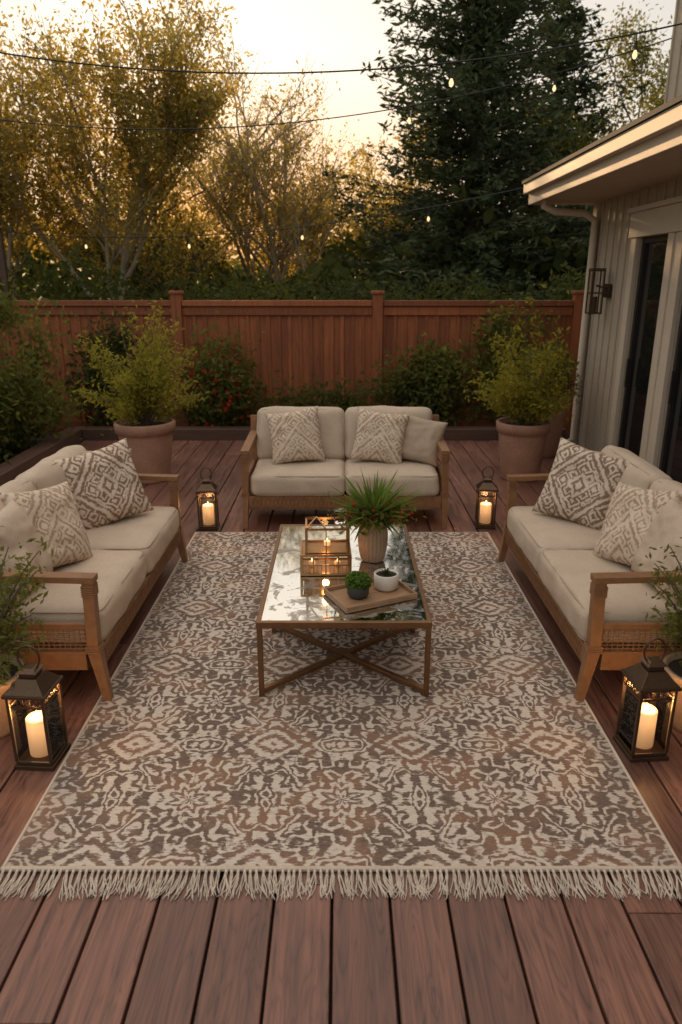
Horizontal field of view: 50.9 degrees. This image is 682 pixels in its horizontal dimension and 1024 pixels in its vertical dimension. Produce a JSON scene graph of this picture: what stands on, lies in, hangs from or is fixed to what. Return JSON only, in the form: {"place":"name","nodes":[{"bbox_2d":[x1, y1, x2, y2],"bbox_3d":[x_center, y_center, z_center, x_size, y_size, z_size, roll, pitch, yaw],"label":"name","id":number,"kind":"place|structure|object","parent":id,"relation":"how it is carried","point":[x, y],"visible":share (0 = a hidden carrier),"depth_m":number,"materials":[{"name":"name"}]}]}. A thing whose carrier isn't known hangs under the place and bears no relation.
{"place":"outdoors","nodes":[
{"label":"outdoors","id":0,"kind":"place"},
{"bbox_2d":[0,434,569,463],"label":"garden soil","id":1,"kind":"structure","parent":0,"point":[49,436],"depth_m":9.98,"materials":[{"name":"brown soil"}]},
{"bbox_2d":[0,353,13,464],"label":"garden shrub","id":2,"kind":"object","parent":1,"relation":"on","point":[6,456],"visible":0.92,"depth_m":7.67,"materials":[{"name":"green plant"}]},
{"bbox_2d":[0,272,103,461],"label":"garden shrub","id":3,"kind":"object","parent":1,"relation":"on","point":[17,417],"visible":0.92,"depth_m":8.40,"materials":[{"name":"green plant"}]},
{"bbox_2d":[54,296,178,426],"bbox_3d":[-3.176,-1.897,9.714,1.904,2.018,0.895,0,18,0],"label":"garden shrub","id":4,"kind":"object","parent":1,"relation":"on","point":[116,348],"visible":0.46,"depth_m":9.61,"materials":[{"name":"green plant"}]},
{"bbox_2d":[166,307,281,426],"bbox_3d":[-1.628,-1.834,9.783,1.660,1.855,1.052,7,19,20],"label":"flowering shrub","id":5,"kind":"object","parent":1,"relation":"on","point":[228,407],"visible":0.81,"depth_m":9.69,"materials":[{"name":"green plant"}]},
{"bbox_2d":[254,372,395,411],"bbox_3d":[-0.184,-1.499,9.847,2.255,1.182,0.797,0,18,0],"label":"climbing shrub","id":6,"kind":"object","parent":1,"relation":"on","point":[347,402],"visible":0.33,"depth_m":9.75,"materials":[{"name":"green plant"}]},
{"bbox_2d":[347,332,496,425],"bbox_3d":[1.082,-1.682,9.808,2.146,1.554,1.013,0,18,0],"label":"shrub","id":7,"kind":"object","parent":1,"relation":"on","point":[439,372],"visible":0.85,"depth_m":9.67,"materials":[{"name":"green plant"}]},
{"bbox_2d":[451,284,571,425],"bbox_3d":[2.255,-1.975,9.745,2.066,2.141,0.842,0,18,0],"label":"shrub","id":8,"kind":"object","parent":1,"relation":"on","point":[493,327],"visible":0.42,"depth_m":9.62,"materials":[{"name":"green plant"}]},
{"bbox_3d":[-4.700,-2.128,6.669,0.110,4.620,0.110,0,18,0],"label":"wooden post","id":9,"kind":"object","parent":1,"relation":"on","visible":0},
{"bbox_2d":[0,23,681,248],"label":"string lights","id":10,"kind":"object","parent":9,"relation":"attached to","point":[634,56],"visible":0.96,"depth_m":7.27,"materials":[{"name":"black metal"}]},
{"bbox_2d":[0,0,675,282],"label":"sky","id":11,"kind":"structure","parent":0,"point":[335,34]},
{"bbox_2d":[664,0,681,102],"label":"storey","id":12,"kind":"object","parent":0,"point":[673,89],"visible":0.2,"depth_m":7.12,"materials":[{"name":"beige"}]},
{"bbox_2d":[522,94,681,183],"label":"roof","id":13,"kind":"structure","parent":12,"relation":"attached to","point":[652,113],"depth_m":5.72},
{"label":"ground","id":14,"kind":"structure","parent":0,"visible":0},
{"bbox_2d":[0,227,11,299],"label":"trunk","id":15,"kind":"object","parent":14,"relation":"on","point":[3,270],"visible":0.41,"depth_m":11.32,"materials":[{"name":"brown wood"}]},
{"bbox_2d":[0,0,254,299],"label":"deciduous tree","id":16,"kind":"object","parent":14,"relation":"on","point":[177,106],"visible":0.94,"depth_m":11.51,"materials":[{"name":"green plant"}]},
{"bbox_2d":[19,90,300,299],"bbox_3d":[-4.314,-5.796,15.665,6.372,6.113,6.654,-17,25,-42],"label":"deciduous tree","id":17,"kind":"object","parent":14,"relation":"on","point":[182,223],"visible":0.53,"depth_m":14.82,"materials":[{"name":"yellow plant"}]},
{"bbox_2d":[146,7,386,298],"bbox_3d":[-1.579,-6.966,16.788,5.100,7.641,5.799,0,18,0],"label":"slender tree","id":18,"kind":"object","parent":14,"relation":"on","point":[253,169],"visible":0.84,"depth_m":15.78,"materials":[{"name":"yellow plant"}]},
{"bbox_2d":[0,291,583,433],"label":"cedar fence","id":19,"kind":"object","parent":14,"relation":"on","point":[324,340],"visible":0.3,"depth_m":9.89,"materials":[{"name":"brown wood"}]},
{"bbox_2d":[0,244,586,306],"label":"hedge","id":20,"kind":"object","parent":14,"relation":"on","point":[465,294],"visible":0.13,"depth_m":11.46,"materials":[{"name":"green plant"}]},
{"bbox_2d":[0,179,589,299],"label":"background trees","id":21,"kind":"object","parent":14,"relation":"on","point":[328,260],"visible":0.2,"depth_m":15.19,"materials":[{"name":"green plant"}]},
{"bbox_2d":[0,426,681,1023],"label":"wooden deck","id":22,"kind":"structure","parent":14,"relation":"on","point":[336,956],"depth_m":2.36,"materials":[{"name":"brown wood"}]},
{"bbox_2d":[0,526,53,738],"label":"potted shrub","id":23,"kind":"object","parent":22,"relation":"on","point":[10,666],"visible":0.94,"depth_m":3.26,"materials":[{"name":"green plant"}]},
{"bbox_2d":[1,645,70,770],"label":"candle lantern","id":24,"kind":"object","parent":22,"relation":"on","point":[39,738],"visible":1,"depth_m":3.12,"materials":[{"name":"brown metal"}]},
{"bbox_2d":[0,438,187,700],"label":"outdoor loveseat","id":25,"kind":"object","parent":22,"relation":"on","point":[111,530],"visible":0.94,"depth_m":4.04,"materials":[{"name":"fabric"}]},
{"bbox_2d":[70,298,210,483],"bbox_3d":[-2.024,-1.262,7.486,1.438,1.870,1.380,-12,21,-32],"label":"potted shrub","id":26,"kind":"object","parent":22,"relation":"on","point":[144,430],"visible":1,"depth_m":7.34,"materials":[{"name":"green plant"}]},
{"bbox_2d":[195,467,219,530],"bbox_3d":[-1.140,-0.121,6.120,0.178,0.539,0.178,-1,18,-4],"label":"candle lantern","id":27,"kind":"object","parent":22,"relation":"on","point":[207,486],"visible":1,"depth_m":6.11,"materials":[{"name":"brown metal"}]},
{"bbox_2d":[0,532,681,902],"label":"area rug","id":28,"kind":"object","parent":22,"relation":"on","point":[190,750],"visible":0.96,"depth_m":3.18,"materials":[{"name":"fabric"}]},
{"bbox_2d":[256,524,431,696],"bbox_3d":[0.015,0.515,4.303,0.870,0.422,1.490,0,18,0],"label":"coffee table","id":29,"kind":"object","parent":28,"relation":"on","point":[293,599],"visible":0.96,"depth_m":3.86,"materials":[{"name":"brown metal"}]},
{"bbox_2d":[300,509,351,575],"bbox_3d":[-0.090,0.157,4.150,0.293,0.351,0.253,-1,18,-2],"label":"glass candle lantern","id":30,"kind":"object","parent":29,"relation":"on","point":[335,557],"visible":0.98,"depth_m":4.13,"materials":[{"name":"gold metal"}]},
{"bbox_2d":[323,578,417,613],"bbox_3d":[0.155,0.432,3.819,0.420,0.032,0.280,-9,20,-25],"label":"wooden tray","id":31,"kind":"object","parent":29,"relation":"on","point":[337,595],"visible":0.78,"depth_m":3.77,"materials":[{"name":"brown wood"}]},
{"bbox_2d":[344,570,371,599],"bbox_3d":[0.091,0.376,3.770,0.150,0.146,0.150,0,18,0],"label":"succulent pot","id":32,"kind":"object","parent":31,"relation":"on","point":[358,584],"visible":1,"depth_m":3.73,"materials":[{"name":"ceramic"}]},
{"bbox_2d":[374,567,398,591],"bbox_3d":[0.245,0.349,3.876,0.136,0.132,0.136,0,18,0],"label":"white plant pot","id":33,"kind":"object","parent":31,"relation":"on","point":[386,579],"visible":1,"depth_m":3.84,"materials":[{"name":"ceramic"}]},
{"bbox_2d":[321,468,428,562],"bbox_3d":[0.210,0.018,4.234,0.638,0.563,0.654,-5,19,-14],"label":"vase with spiky plant","id":34,"kind":"object","parent":29,"relation":"on","point":[374,514],"visible":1,"depth_m":4.18,"materials":[{"name":"green plant"}]},
{"bbox_2d":[240,405,449,528],"bbox_3d":[0.048,-0.443,6.422,1.802,0.973,0.862,0,18,0],"label":"outdoor loveseat","id":35,"kind":"object","parent":22,"relation":"on","point":[300,453],"visible":0.94,"depth_m":6.30,"materials":[{"name":"fabric"}]},
{"bbox_2d":[474,466,498,529],"bbox_3d":[1.250,-0.133,6.159,0.178,0.539,0.178,2,18,6],"label":"candle lantern","id":36,"kind":"object","parent":22,"relation":"on","point":[486,484],"visible":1,"depth_m":6.15,"materials":[{"name":"brown metal"}]},
{"bbox_2d":[463,298,576,482],"bbox_3d":[1.857,-1.244,7.426,1.171,1.872,1.278,0,18,0],"label":"potted shrub","id":37,"kind":"object","parent":22,"relation":"on","point":[524,431],"visible":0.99,"depth_m":7.38,"materials":[{"name":"green plant"}]},
{"bbox_2d":[517,336,582,457],"bbox_3d":[2.430,-1.389,8.557,0.932,1.452,0.875,11,21,30],"label":"potted shrub","id":38,"kind":"object","parent":22,"relation":"on","point":[552,442],"visible":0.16,"depth_m":8.47,"materials":[{"name":"green plant"}]},
{"bbox_2d":[498,437,681,700],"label":"outdoor loveseat","id":39,"kind":"object","parent":22,"relation":"on","point":[585,533],"visible":0.94,"depth_m":4.04,"materials":[{"name":"fabric"}]},
{"bbox_2d":[613,638,681,762],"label":"candle lantern","id":40,"kind":"object","parent":22,"relation":"on","point":[643,731],"visible":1,"depth_m":3.18,"materials":[{"name":"brown metal"}]},
{"bbox_2d":[638,537,681,732],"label":"potted shrub","id":41,"kind":"object","parent":22,"relation":"on","point":[673,663],"visible":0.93,"depth_m":3.35,"materials":[{"name":"green plant"}]},
{"bbox_2d":[232,114,462,293],"bbox_3d":[0.650,-7.488,19.828,6.728,6.781,8.108,14,23,37],"label":"deciduous tree","id":42,"kind":"object","parent":14,"relation":"on","point":[339,231],"visible":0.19,"depth_m":18.11,"materials":[{"name":"green plant"}]},
{"bbox_2d":[308,0,652,306],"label":"conifer tree","id":43,"kind":"object","parent":14,"relation":"on","point":[479,147],"visible":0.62,"depth_m":14.11,"materials":[{"name":"green plant"}]},
{"bbox_2d":[452,0,649,299],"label":"conifer tree","id":44,"kind":"object","parent":14,"relation":"on","point":[573,57],"visible":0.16,"depth_m":15.76,"materials":[{"name":"green plant"}]},
{"bbox_2d":[504,0,681,249],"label":"deciduous tree","id":45,"kind":"object","parent":14,"relation":"on","point":[642,57],"visible":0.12,"depth_m":16.01,"materials":[{"name":"green plant"}]},
{"bbox_2d":[577,177,681,468],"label":"siding walls","id":46,"kind":"structure","parent":14,"relation":"on","point":[612,255],"depth_m":8.11,"materials":[{"name":"grey wood"}]},
{"bbox_2d":[541,200,598,441],"bbox_3d":[2.675,-2.276,8.775,0.694,2.995,0.080,0,18,0],"label":"downspout","id":47,"kind":"object","parent":46,"relation":"attached to","point":[552,210],"visible":0.74,"depth_m":8.62,"materials":[{"name":"grey metal"}]},
{"bbox_2d":[585,268,611,313],"bbox_3d":[2.919,-2.499,8.115,0.228,0.494,0.150,0,18,0],"label":"wall sconce","id":48,"kind":"object","parent":46,"relation":"attached to","point":[606,291],"depth_m":8.10,"materials":[{"name":"brown metal"}]},
{"bbox_2d":[523,102,681,204],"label":"eave fascia and gutter","id":49,"kind":"structure","parent":46,"relation":"on","point":[647,153],"depth_m":6.22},
{"bbox_2d":[572,196,681,466],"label":"window trim","id":50,"kind":"structure","parent":46,"relation":"attached to","point":[658,218],"depth_m":6.85,"materials":[{"name":"beige wood"}]},
{"bbox_2d":[617,234,681,482],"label":"sliding doors","id":51,"kind":"structure","parent":46,"relation":"attached to","point":[646,306],"depth_m":7.23,"materials":[{"name":"black glass"}]}
]}

